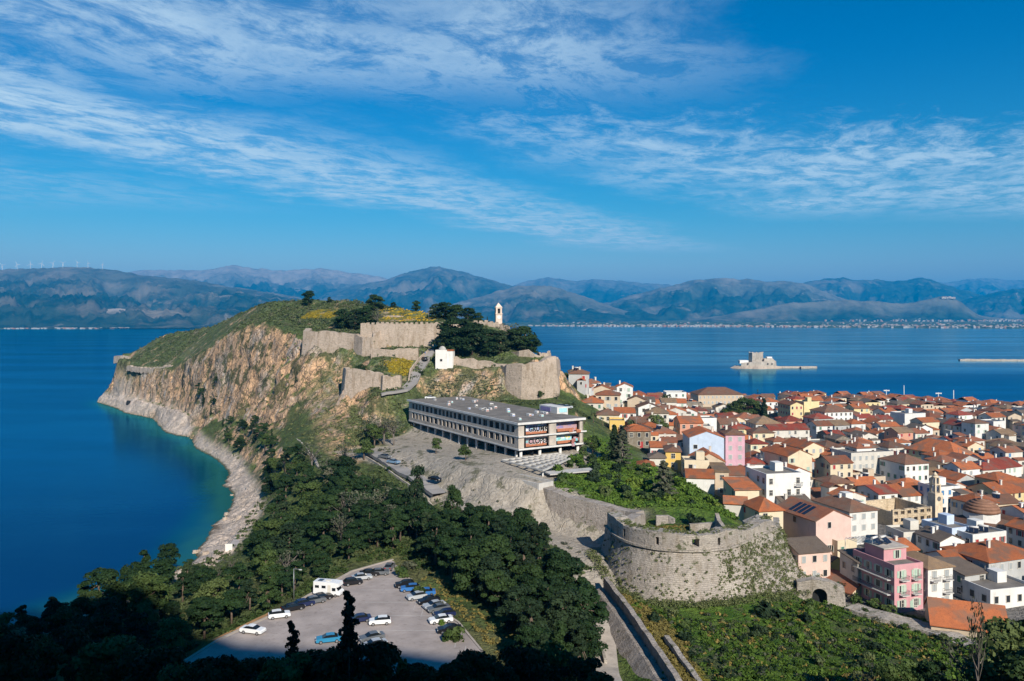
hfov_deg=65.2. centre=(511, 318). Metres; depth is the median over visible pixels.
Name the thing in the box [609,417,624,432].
house
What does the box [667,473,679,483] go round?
shrub
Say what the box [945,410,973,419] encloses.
house
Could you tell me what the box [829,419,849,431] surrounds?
house
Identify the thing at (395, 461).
parked car
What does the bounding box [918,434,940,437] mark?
house
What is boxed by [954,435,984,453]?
house
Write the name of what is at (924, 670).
pine tree
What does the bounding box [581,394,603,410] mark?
house
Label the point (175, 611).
tall pine
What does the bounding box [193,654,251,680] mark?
pine tree
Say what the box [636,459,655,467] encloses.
house
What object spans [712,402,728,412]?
house
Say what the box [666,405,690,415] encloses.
house
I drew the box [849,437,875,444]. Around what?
house
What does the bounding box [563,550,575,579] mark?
tall pine
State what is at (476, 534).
pine tree
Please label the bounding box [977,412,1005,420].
house
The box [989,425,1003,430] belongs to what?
house
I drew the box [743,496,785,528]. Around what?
house
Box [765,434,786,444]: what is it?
house
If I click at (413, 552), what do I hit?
undergrowth
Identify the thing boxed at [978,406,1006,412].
house
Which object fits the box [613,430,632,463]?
grey conifer
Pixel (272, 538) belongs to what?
tall pine
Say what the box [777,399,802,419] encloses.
house
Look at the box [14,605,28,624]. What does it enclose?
tall pine
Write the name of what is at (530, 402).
undergrowth
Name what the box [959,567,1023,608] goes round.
house
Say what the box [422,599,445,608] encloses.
parked car
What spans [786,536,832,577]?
house
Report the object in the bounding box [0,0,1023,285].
sky
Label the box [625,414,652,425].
house
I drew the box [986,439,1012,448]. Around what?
house
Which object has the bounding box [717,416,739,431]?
house
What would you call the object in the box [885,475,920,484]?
house
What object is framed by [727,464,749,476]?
house
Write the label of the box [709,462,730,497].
house
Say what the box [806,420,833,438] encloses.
house
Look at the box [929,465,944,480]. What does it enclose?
house
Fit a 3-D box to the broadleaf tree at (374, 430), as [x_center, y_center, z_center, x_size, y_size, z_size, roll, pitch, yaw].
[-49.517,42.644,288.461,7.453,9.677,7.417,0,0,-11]
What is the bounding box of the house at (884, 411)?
[872,407,896,415]
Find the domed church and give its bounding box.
[935,493,1014,529]
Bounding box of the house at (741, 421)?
[725,415,745,425]
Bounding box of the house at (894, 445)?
[876,439,906,452]
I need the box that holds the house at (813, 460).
[812,458,814,477]
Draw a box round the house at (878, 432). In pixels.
[866,427,883,442]
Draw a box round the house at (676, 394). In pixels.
[663,391,685,397]
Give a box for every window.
[812,555,816,562]
[823,554,827,561]
[823,569,827,576]
[842,560,845,568]
[852,525,856,530]
[864,560,871,568]
[864,574,871,582]
[864,588,871,597]
[866,560,870,570]
[874,564,881,572]
[874,578,881,587]
[874,592,881,601]
[884,568,892,577]
[884,582,892,592]
[884,597,892,604]
[893,549,900,558]
[897,570,906,578]
[897,585,906,592]
[897,600,906,607]
[901,569,905,579]
[901,584,905,594]
[901,599,905,608]
[912,598,920,605]
[913,568,917,577]
[913,583,917,592]
[913,597,917,607]
[932,570,936,578]
[932,583,936,591]
[933,542,938,549]
[944,569,948,576]
[944,582,948,589]
[957,575,960,582]
[957,586,960,594]
[969,588,974,596]
[981,593,986,602]
[994,596,998,603]
[999,536,1004,541]
[1006,595,1010,602]
[1008,527,1012,533]
[1008,537,1012,543]
[1009,562,1012,569]
[1016,530,1023,536]
[1017,561,1020,568]
[1017,594,1021,601]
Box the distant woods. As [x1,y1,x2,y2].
[493,322,1023,328]
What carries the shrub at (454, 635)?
on the car park
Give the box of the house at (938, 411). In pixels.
[919,409,943,413]
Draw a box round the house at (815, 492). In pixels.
[810,487,820,498]
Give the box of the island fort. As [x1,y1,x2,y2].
[738,352,816,368]
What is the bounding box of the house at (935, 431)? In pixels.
[927,425,940,435]
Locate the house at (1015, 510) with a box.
[1000,502,1023,517]
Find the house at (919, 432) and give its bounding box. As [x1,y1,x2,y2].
[909,426,929,438]
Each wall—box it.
[113,355,130,363]
[126,364,172,373]
[301,328,354,354]
[341,367,383,398]
[354,330,380,355]
[360,322,459,347]
[371,348,418,359]
[380,375,401,390]
[408,349,428,380]
[454,356,505,368]
[474,320,509,330]
[500,356,560,399]
[512,349,540,357]
[537,351,550,356]
[543,486,643,531]
[592,624,606,663]
[603,577,681,680]
[610,513,645,540]
[656,515,674,525]
[664,635,701,680]
[689,521,714,530]
[714,513,724,526]
[742,514,775,526]
[844,603,977,645]
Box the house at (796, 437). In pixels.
[784,435,806,439]
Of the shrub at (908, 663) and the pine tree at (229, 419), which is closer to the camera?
the shrub at (908, 663)
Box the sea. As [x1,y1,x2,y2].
[0,326,1023,624]
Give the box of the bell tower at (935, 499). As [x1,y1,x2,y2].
[928,472,942,517]
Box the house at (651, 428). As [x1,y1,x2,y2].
[624,417,653,436]
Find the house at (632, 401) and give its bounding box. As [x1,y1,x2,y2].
[623,393,646,413]
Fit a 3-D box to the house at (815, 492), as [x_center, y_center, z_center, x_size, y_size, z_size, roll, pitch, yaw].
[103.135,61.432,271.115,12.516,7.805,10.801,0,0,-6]
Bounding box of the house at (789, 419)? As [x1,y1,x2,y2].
[774,415,803,423]
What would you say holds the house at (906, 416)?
on the terrain
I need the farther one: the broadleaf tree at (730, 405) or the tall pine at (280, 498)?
the broadleaf tree at (730, 405)
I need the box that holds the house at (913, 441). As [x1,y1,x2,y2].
[909,435,933,444]
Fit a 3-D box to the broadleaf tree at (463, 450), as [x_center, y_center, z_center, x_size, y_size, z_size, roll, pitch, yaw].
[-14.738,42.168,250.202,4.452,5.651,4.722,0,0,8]
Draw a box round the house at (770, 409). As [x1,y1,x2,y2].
[767,406,773,413]
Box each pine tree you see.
[0,624,22,636]
[13,614,44,633]
[38,600,69,636]
[43,606,80,636]
[52,606,84,636]
[69,596,94,615]
[77,567,118,593]
[118,561,146,581]
[124,589,137,612]
[125,572,143,601]
[144,557,176,582]
[154,615,193,645]
[157,543,180,572]
[159,600,185,618]
[170,572,195,601]
[182,559,193,569]
[184,598,224,638]
[184,656,214,680]
[188,576,220,595]
[188,596,215,619]
[189,565,200,572]
[193,568,223,588]
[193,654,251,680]
[197,388,203,396]
[213,589,245,624]
[221,562,253,588]
[226,416,233,424]
[227,657,259,680]
[233,439,246,452]
[237,579,252,598]
[239,420,247,431]
[242,538,254,550]
[247,529,270,557]
[248,540,280,572]
[248,656,276,674]
[250,415,259,421]
[254,423,268,432]
[261,457,273,473]
[261,473,274,494]
[262,564,284,581]
[264,502,278,513]
[265,448,275,455]
[266,435,278,447]
[268,501,293,520]
[270,522,305,561]
[273,474,293,501]
[273,511,294,532]
[275,571,292,595]
[280,470,294,481]
[284,560,306,589]
[286,443,308,456]
[286,538,308,553]
[290,541,317,566]
[291,519,308,537]
[293,470,316,486]
[295,461,313,482]
[299,649,324,678]
[300,646,356,680]
[302,509,322,535]
[303,512,344,535]
[309,494,343,514]
[312,534,337,553]
[312,552,332,577]
[316,511,344,535]
[319,460,338,473]
[322,477,345,493]
[323,473,333,486]
[324,485,349,516]
[328,466,357,486]
[328,640,401,680]
[330,309,353,326]
[332,455,360,477]
[335,476,353,495]
[335,532,359,560]
[343,519,370,548]
[344,309,366,328]
[346,499,374,520]
[349,478,369,492]
[353,479,377,499]
[354,306,376,323]
[354,474,373,489]
[355,509,383,539]
[356,507,383,542]
[366,519,387,546]
[370,494,385,505]
[371,504,385,519]
[380,488,408,513]
[384,506,413,540]
[388,662,426,680]
[392,497,408,507]
[400,508,418,534]
[401,501,440,532]
[405,665,443,680]
[411,300,420,309]
[415,519,454,565]
[426,661,470,680]
[427,303,441,317]
[431,330,457,351]
[433,527,468,567]
[433,538,459,581]
[436,302,451,319]
[436,317,479,355]
[439,509,451,516]
[442,509,467,535]
[445,304,462,317]
[451,545,488,595]
[451,648,499,680]
[453,526,484,547]
[454,322,485,354]
[459,308,474,320]
[463,505,491,531]
[466,533,520,573]
[468,552,518,605]
[469,511,508,541]
[471,653,519,680]
[472,312,483,321]
[474,328,500,354]
[475,505,495,516]
[479,570,516,613]
[488,330,512,353]
[493,508,512,519]
[493,514,521,550]
[494,527,530,577]
[494,584,530,631]
[497,645,537,680]
[506,331,529,350]
[508,507,537,548]
[513,563,543,592]
[514,625,553,647]
[517,573,543,606]
[537,554,577,581]
[538,525,552,541]
[538,572,568,593]
[540,548,584,585]
[543,588,591,640]
[557,656,602,680]
[564,576,597,590]
[565,619,608,659]
[567,583,609,623]
[585,670,613,680]
[908,659,948,680]
[995,619,1023,657]
[998,646,1023,680]
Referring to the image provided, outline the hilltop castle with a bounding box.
[941,296,955,298]
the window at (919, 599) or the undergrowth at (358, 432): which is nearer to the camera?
the window at (919, 599)
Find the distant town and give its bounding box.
[528,318,1023,327]
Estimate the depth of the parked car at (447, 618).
151.63 m
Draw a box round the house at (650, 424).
[641,419,658,427]
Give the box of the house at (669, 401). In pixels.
[659,396,676,405]
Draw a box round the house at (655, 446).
[648,438,667,452]
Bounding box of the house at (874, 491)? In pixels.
[853,479,898,499]
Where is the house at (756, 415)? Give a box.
[743,412,759,416]
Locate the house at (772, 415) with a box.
[768,411,777,419]
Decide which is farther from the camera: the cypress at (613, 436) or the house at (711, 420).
the house at (711, 420)
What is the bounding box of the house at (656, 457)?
[647,452,666,465]
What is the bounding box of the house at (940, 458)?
[923,452,961,463]
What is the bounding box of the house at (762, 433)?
[746,427,775,441]
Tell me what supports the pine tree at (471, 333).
on the terrain
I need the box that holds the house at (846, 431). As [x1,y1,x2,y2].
[841,427,866,436]
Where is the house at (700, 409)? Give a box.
[691,405,709,413]
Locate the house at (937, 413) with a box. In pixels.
[923,410,944,415]
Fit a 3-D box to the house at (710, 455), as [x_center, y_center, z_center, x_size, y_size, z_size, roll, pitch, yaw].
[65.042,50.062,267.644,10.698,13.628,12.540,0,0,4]
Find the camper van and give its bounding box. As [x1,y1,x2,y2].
[313,578,343,596]
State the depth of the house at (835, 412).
458.61 m
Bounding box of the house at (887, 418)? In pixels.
[872,414,892,421]
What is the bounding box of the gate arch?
[796,576,845,606]
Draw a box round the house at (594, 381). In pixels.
[589,377,600,386]
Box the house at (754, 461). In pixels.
[745,454,767,465]
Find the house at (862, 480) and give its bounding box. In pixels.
[845,474,880,485]
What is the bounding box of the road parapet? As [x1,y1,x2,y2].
[359,453,432,504]
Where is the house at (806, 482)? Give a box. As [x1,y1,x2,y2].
[783,462,811,498]
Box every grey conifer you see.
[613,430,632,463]
[652,460,678,494]
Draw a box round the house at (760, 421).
[745,416,781,427]
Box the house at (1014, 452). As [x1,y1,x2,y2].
[988,444,1023,473]
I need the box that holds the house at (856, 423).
[845,417,866,429]
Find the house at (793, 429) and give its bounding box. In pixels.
[761,423,810,439]
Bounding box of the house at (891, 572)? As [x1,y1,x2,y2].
[845,535,922,612]
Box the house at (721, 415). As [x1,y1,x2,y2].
[714,413,733,417]
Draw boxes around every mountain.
[0,267,301,327]
[106,308,133,326]
[131,265,386,299]
[318,266,513,314]
[438,285,639,322]
[514,277,671,302]
[604,278,846,320]
[688,296,1007,321]
[804,277,981,303]
[939,278,1023,294]
[961,288,1023,318]
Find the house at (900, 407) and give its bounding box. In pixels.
[888,405,913,410]
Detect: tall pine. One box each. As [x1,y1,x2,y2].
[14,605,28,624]
[42,596,57,623]
[137,550,151,569]
[168,606,179,617]
[179,563,194,582]
[237,581,258,609]
[248,420,254,432]
[251,430,258,441]
[257,571,282,608]
[269,535,275,548]
[273,482,287,503]
[276,450,290,472]
[306,465,316,482]
[341,500,353,521]
[366,294,385,310]
[371,478,382,493]
[372,479,383,502]
[383,510,401,548]
[384,482,393,503]
[398,527,408,535]
[404,464,428,509]
[419,511,432,550]
[424,514,441,549]
[443,484,463,513]
[459,507,482,534]
[460,502,473,527]
[488,516,511,566]
[506,326,541,349]
[510,541,537,574]
[514,598,553,649]
[518,514,531,540]
[520,521,543,556]
[523,600,547,634]
[526,522,549,558]
[533,538,546,568]
[533,634,548,650]
[538,582,553,616]
[550,620,573,662]
[554,547,574,581]
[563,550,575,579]
[563,617,583,659]
[569,624,596,667]
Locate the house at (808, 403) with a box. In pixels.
[795,397,818,415]
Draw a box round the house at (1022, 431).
[1019,422,1023,441]
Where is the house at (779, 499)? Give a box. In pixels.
[775,493,812,503]
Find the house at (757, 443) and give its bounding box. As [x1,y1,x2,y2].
[745,436,768,452]
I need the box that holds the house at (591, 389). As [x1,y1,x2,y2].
[589,383,594,395]
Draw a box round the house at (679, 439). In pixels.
[673,428,682,455]
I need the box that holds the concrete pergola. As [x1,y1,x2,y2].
[502,453,591,475]
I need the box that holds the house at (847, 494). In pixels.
[840,491,864,503]
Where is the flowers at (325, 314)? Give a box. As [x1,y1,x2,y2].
[301,310,335,318]
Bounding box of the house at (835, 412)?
[809,403,853,419]
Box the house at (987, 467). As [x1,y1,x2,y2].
[975,459,1005,473]
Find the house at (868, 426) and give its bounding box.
[866,422,873,430]
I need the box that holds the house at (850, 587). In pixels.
[826,568,860,598]
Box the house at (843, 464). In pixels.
[814,452,853,477]
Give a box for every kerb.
[184,559,393,661]
[408,578,482,651]
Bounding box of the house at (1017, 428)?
[1012,419,1023,436]
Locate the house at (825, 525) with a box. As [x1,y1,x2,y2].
[777,496,852,554]
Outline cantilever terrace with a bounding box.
[521,474,552,490]
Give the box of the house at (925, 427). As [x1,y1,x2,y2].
[904,422,932,434]
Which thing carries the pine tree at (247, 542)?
on the terrain
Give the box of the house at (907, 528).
[878,518,922,545]
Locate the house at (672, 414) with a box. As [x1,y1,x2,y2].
[665,408,677,417]
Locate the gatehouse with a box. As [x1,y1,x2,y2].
[435,346,454,368]
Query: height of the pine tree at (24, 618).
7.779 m
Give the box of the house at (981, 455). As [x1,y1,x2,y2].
[967,451,993,459]
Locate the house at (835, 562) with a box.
[830,554,839,570]
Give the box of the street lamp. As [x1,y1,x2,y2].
[293,568,301,600]
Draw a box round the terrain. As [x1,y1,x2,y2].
[12,300,1023,680]
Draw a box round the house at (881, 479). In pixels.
[853,466,886,483]
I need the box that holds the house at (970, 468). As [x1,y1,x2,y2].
[941,459,981,477]
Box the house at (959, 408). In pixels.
[947,405,972,411]
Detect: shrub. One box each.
[394,565,408,577]
[401,561,417,569]
[412,585,425,591]
[438,619,444,625]
[442,626,465,642]
[551,464,563,470]
[557,470,567,482]
[565,472,574,478]
[566,460,573,467]
[568,453,584,462]
[585,474,600,483]
[586,453,596,461]
[588,468,601,478]
[591,460,600,469]
[598,486,612,496]
[601,473,612,479]
[605,460,616,465]
[611,462,623,472]
[613,478,621,486]
[616,482,632,487]
[620,484,631,493]
[622,490,634,500]
[629,477,645,487]
[631,602,641,608]
[636,462,651,471]
[640,491,656,499]
[644,479,656,492]
[648,465,658,475]
[649,611,660,621]
[655,488,665,497]
[663,493,678,501]
[663,607,678,616]
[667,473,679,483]
[673,476,686,487]
[678,631,693,643]
[679,620,692,630]
[681,486,697,495]
[686,513,705,522]
[704,494,718,505]
[719,645,727,651]
[720,668,736,677]
[750,624,769,636]
[752,664,766,671]
[754,600,784,618]
[755,655,762,661]
[794,630,805,640]
[801,612,811,622]
[804,598,815,610]
[805,668,817,676]
[806,643,816,651]
[813,654,824,664]
[837,622,845,627]
[850,592,863,603]
[850,657,870,668]
[852,670,863,678]
[860,652,875,660]
[864,598,882,609]
[867,641,885,650]
[870,631,878,638]
[881,604,897,613]
[898,660,916,670]
[900,623,910,630]
[932,651,945,661]
[935,632,948,641]
[945,667,964,679]
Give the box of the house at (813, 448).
[780,437,824,462]
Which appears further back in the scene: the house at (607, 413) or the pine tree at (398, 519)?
the house at (607, 413)
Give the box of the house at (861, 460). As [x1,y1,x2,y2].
[831,444,893,473]
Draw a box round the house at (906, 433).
[884,426,913,440]
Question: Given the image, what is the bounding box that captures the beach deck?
[225,533,239,551]
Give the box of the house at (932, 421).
[910,417,939,428]
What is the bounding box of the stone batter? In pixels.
[594,588,667,680]
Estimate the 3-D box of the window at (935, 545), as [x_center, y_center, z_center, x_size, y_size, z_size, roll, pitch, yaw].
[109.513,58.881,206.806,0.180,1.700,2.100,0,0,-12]
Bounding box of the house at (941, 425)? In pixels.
[936,418,947,434]
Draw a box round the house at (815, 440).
[809,439,823,441]
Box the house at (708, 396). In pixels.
[690,387,743,407]
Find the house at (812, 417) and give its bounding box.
[802,413,833,423]
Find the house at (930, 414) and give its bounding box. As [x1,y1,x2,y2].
[926,411,944,418]
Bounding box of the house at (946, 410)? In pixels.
[938,408,955,416]
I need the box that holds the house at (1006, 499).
[986,487,1019,507]
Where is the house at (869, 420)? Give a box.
[861,417,886,423]
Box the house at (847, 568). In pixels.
[837,547,860,583]
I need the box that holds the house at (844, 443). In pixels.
[840,438,852,445]
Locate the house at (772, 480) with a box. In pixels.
[745,461,802,503]
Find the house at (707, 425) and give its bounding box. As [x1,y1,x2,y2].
[703,423,710,429]
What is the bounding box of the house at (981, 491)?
[969,490,998,500]
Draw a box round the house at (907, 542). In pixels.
[889,535,920,551]
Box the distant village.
[4,327,194,328]
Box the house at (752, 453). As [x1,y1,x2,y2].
[745,446,759,457]
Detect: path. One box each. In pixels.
[296,438,320,468]
[593,619,621,680]
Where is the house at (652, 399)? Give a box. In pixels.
[643,395,655,403]
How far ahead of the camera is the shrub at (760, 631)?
153.84 m
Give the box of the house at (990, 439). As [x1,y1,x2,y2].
[984,437,1017,449]
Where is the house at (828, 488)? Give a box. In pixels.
[820,481,867,503]
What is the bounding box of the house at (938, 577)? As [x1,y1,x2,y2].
[906,551,955,607]
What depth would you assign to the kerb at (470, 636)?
145.30 m
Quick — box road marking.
[371,599,465,649]
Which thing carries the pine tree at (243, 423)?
on the terrain
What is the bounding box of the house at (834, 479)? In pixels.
[814,468,856,491]
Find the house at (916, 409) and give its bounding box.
[913,406,924,411]
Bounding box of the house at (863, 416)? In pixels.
[853,412,873,420]
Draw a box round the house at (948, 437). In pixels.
[938,433,952,441]
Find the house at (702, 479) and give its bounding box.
[683,465,714,495]
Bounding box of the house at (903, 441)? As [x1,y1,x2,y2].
[882,434,910,445]
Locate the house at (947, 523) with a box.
[921,512,968,535]
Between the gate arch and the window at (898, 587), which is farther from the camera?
the gate arch
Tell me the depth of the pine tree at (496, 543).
165.05 m
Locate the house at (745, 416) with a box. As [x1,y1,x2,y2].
[734,412,755,419]
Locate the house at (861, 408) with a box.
[845,403,869,412]
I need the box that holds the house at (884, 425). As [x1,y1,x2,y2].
[871,420,899,429]
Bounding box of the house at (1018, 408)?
[1012,406,1023,410]
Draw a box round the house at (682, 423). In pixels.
[673,413,703,434]
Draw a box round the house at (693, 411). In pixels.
[683,405,697,415]
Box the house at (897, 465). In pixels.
[878,450,929,481]
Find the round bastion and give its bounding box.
[601,512,805,602]
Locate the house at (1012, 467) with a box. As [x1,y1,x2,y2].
[974,454,1022,476]
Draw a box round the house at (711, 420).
[701,416,716,430]
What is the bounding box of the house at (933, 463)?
[927,460,944,466]
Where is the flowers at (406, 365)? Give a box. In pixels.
[383,357,412,375]
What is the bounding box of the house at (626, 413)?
[613,407,635,424]
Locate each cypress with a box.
[284,620,299,664]
[327,590,365,680]
[602,424,620,460]
[761,398,769,417]
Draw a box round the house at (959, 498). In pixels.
[948,488,999,514]
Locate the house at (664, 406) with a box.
[658,405,675,408]
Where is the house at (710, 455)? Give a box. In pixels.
[687,446,725,462]
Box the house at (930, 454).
[920,447,948,460]
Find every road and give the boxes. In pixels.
[361,450,445,496]
[381,349,434,395]
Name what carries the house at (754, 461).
on the terrain
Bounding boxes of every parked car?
[239,623,265,634]
[268,609,290,619]
[280,602,304,610]
[294,598,314,605]
[306,595,326,602]
[314,592,333,599]
[315,632,341,644]
[343,577,362,585]
[351,572,372,579]
[352,612,371,621]
[358,630,385,641]
[359,568,379,575]
[363,637,387,644]
[369,615,390,625]
[372,568,389,575]
[378,453,391,458]
[384,562,394,570]
[386,459,400,463]
[395,579,413,588]
[400,583,419,592]
[406,590,427,600]
[417,594,440,604]
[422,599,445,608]
[424,587,435,594]
[426,602,450,613]
[428,475,442,481]
[428,613,452,624]
[433,607,455,616]
[437,623,461,634]
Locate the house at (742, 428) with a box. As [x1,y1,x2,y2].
[724,422,750,433]
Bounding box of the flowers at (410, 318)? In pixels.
[379,308,434,321]
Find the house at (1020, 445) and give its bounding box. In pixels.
[1009,436,1023,457]
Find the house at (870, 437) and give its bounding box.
[846,429,879,443]
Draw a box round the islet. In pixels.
[731,365,780,368]
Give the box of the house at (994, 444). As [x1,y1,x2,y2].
[988,441,1013,447]
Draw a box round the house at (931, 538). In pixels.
[914,520,966,552]
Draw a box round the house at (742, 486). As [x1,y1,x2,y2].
[721,476,760,499]
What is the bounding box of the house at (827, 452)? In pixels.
[820,446,843,455]
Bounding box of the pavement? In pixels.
[212,613,267,639]
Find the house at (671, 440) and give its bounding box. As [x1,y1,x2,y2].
[660,434,677,443]
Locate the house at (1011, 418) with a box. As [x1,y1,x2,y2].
[1000,411,1020,430]
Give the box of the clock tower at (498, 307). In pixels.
[494,303,502,323]
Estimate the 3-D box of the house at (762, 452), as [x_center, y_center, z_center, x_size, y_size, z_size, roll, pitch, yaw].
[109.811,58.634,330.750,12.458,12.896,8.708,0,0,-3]
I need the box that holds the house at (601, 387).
[594,382,619,395]
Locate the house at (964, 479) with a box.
[935,468,974,488]
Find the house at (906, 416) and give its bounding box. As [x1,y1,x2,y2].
[890,408,925,424]
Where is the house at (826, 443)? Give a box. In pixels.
[815,440,841,448]
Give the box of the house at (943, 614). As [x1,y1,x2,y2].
[923,596,1007,641]
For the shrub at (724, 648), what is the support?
on the terrain
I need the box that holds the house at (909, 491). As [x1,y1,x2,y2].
[887,481,922,503]
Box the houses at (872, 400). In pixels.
[611,386,1023,414]
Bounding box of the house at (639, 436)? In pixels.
[623,424,658,451]
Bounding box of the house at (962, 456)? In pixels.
[946,448,978,461]
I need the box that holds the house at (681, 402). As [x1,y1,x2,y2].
[676,398,686,406]
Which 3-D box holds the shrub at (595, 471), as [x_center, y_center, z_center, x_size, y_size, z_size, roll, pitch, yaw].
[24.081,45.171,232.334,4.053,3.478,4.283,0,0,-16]
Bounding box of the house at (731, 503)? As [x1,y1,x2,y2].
[723,495,747,521]
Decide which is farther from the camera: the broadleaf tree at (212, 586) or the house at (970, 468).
the house at (970, 468)
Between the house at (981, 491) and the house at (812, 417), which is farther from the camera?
the house at (812, 417)
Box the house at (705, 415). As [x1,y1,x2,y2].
[697,414,714,416]
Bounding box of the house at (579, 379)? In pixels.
[568,367,589,394]
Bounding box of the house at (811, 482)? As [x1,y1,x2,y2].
[810,477,814,490]
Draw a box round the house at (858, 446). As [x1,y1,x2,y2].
[843,442,877,450]
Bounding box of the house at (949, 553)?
[923,543,971,562]
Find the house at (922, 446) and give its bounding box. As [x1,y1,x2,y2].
[904,438,975,458]
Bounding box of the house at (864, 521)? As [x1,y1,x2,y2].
[810,493,879,544]
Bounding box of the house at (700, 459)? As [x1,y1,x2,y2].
[681,451,708,475]
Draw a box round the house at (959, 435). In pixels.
[951,432,985,449]
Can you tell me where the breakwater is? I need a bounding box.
[958,359,1023,360]
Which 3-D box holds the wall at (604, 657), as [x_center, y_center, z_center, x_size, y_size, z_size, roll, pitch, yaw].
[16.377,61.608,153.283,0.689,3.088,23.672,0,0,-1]
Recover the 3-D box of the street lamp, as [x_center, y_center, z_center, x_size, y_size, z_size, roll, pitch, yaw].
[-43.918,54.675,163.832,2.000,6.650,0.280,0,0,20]
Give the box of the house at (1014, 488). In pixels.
[966,479,1023,501]
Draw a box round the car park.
[186,560,480,672]
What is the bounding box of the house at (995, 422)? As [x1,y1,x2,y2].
[980,419,1005,428]
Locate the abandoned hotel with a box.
[407,396,586,456]
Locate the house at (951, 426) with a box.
[943,419,961,435]
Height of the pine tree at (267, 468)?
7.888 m
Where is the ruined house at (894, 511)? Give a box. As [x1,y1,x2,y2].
[866,497,931,524]
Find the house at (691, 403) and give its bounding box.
[686,401,702,407]
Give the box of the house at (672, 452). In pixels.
[663,443,681,471]
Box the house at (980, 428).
[960,418,988,439]
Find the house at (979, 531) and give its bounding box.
[957,518,1005,542]
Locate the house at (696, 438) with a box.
[682,426,724,458]
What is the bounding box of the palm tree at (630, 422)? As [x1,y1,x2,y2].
[625,420,636,426]
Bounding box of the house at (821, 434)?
[817,428,845,439]
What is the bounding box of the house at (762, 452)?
[759,445,771,460]
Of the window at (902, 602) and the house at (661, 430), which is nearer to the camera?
the window at (902, 602)
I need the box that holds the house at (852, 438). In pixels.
[850,434,872,442]
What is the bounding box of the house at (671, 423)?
[669,418,673,430]
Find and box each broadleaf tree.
[0,612,16,623]
[70,633,135,680]
[76,591,104,616]
[89,578,129,609]
[126,571,168,611]
[146,575,175,611]
[157,617,191,648]
[157,661,192,680]
[191,577,229,602]
[213,565,225,574]
[222,433,232,443]
[252,517,283,544]
[252,549,278,580]
[253,651,312,680]
[258,433,268,449]
[268,457,282,471]
[269,472,281,483]
[285,456,308,475]
[287,493,329,521]
[293,481,321,505]
[301,290,314,303]
[352,439,374,459]
[355,364,366,369]
[365,423,384,444]
[368,657,413,680]
[432,438,441,449]
[458,444,472,460]
[522,336,541,352]
[539,639,576,680]
[578,445,590,459]
[584,435,600,453]
[648,413,668,427]
[720,400,744,413]
[733,397,760,413]
[746,400,767,415]
[870,662,916,680]
[941,639,1013,680]
[961,616,1023,680]
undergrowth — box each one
[42,386,373,680]
[123,299,516,438]
[124,299,514,437]
[139,326,360,458]
[182,539,449,657]
[321,466,461,546]
[342,389,405,445]
[356,471,593,575]
[378,447,580,552]
[410,400,591,422]
[421,572,520,658]
[426,370,504,398]
[553,435,738,519]
[584,512,822,609]
[619,590,704,680]
[628,590,990,680]
[655,524,688,530]
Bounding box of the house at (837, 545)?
[832,538,856,556]
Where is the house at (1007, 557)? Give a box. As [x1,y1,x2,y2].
[939,540,1023,580]
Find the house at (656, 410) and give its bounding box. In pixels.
[643,405,669,427]
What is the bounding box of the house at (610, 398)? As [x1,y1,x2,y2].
[590,390,620,408]
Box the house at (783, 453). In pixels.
[763,443,813,476]
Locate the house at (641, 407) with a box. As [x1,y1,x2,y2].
[635,400,660,415]
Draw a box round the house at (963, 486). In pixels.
[946,479,972,492]
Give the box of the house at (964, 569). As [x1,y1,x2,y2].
[933,555,988,597]
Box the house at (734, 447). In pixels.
[717,425,745,465]
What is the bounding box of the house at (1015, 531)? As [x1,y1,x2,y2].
[1004,516,1023,548]
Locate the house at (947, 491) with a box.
[918,476,959,513]
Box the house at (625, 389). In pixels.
[615,380,632,406]
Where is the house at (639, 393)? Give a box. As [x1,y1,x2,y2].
[633,392,647,395]
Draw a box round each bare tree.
[7,627,26,652]
[208,367,215,380]
[213,565,224,576]
[226,557,237,566]
[274,549,303,571]
[298,441,325,465]
[317,456,340,485]
[321,467,335,481]
[328,491,356,523]
[329,512,354,547]
[334,440,356,458]
[347,489,380,508]
[359,418,371,436]
[369,308,386,321]
[369,415,395,444]
[375,486,401,503]
[382,416,404,444]
[382,504,396,521]
[408,515,422,538]
[502,323,518,340]
[800,673,826,680]
[855,662,878,680]
[967,596,987,680]
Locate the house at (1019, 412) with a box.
[1012,410,1023,414]
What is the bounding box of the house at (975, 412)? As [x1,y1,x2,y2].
[970,409,985,418]
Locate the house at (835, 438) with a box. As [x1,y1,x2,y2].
[824,432,850,443]
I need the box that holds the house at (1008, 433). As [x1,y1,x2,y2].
[986,428,1016,441]
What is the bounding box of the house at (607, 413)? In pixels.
[596,406,619,422]
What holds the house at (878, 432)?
on the terrain
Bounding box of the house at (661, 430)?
[653,424,677,440]
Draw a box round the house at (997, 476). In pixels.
[973,471,1020,483]

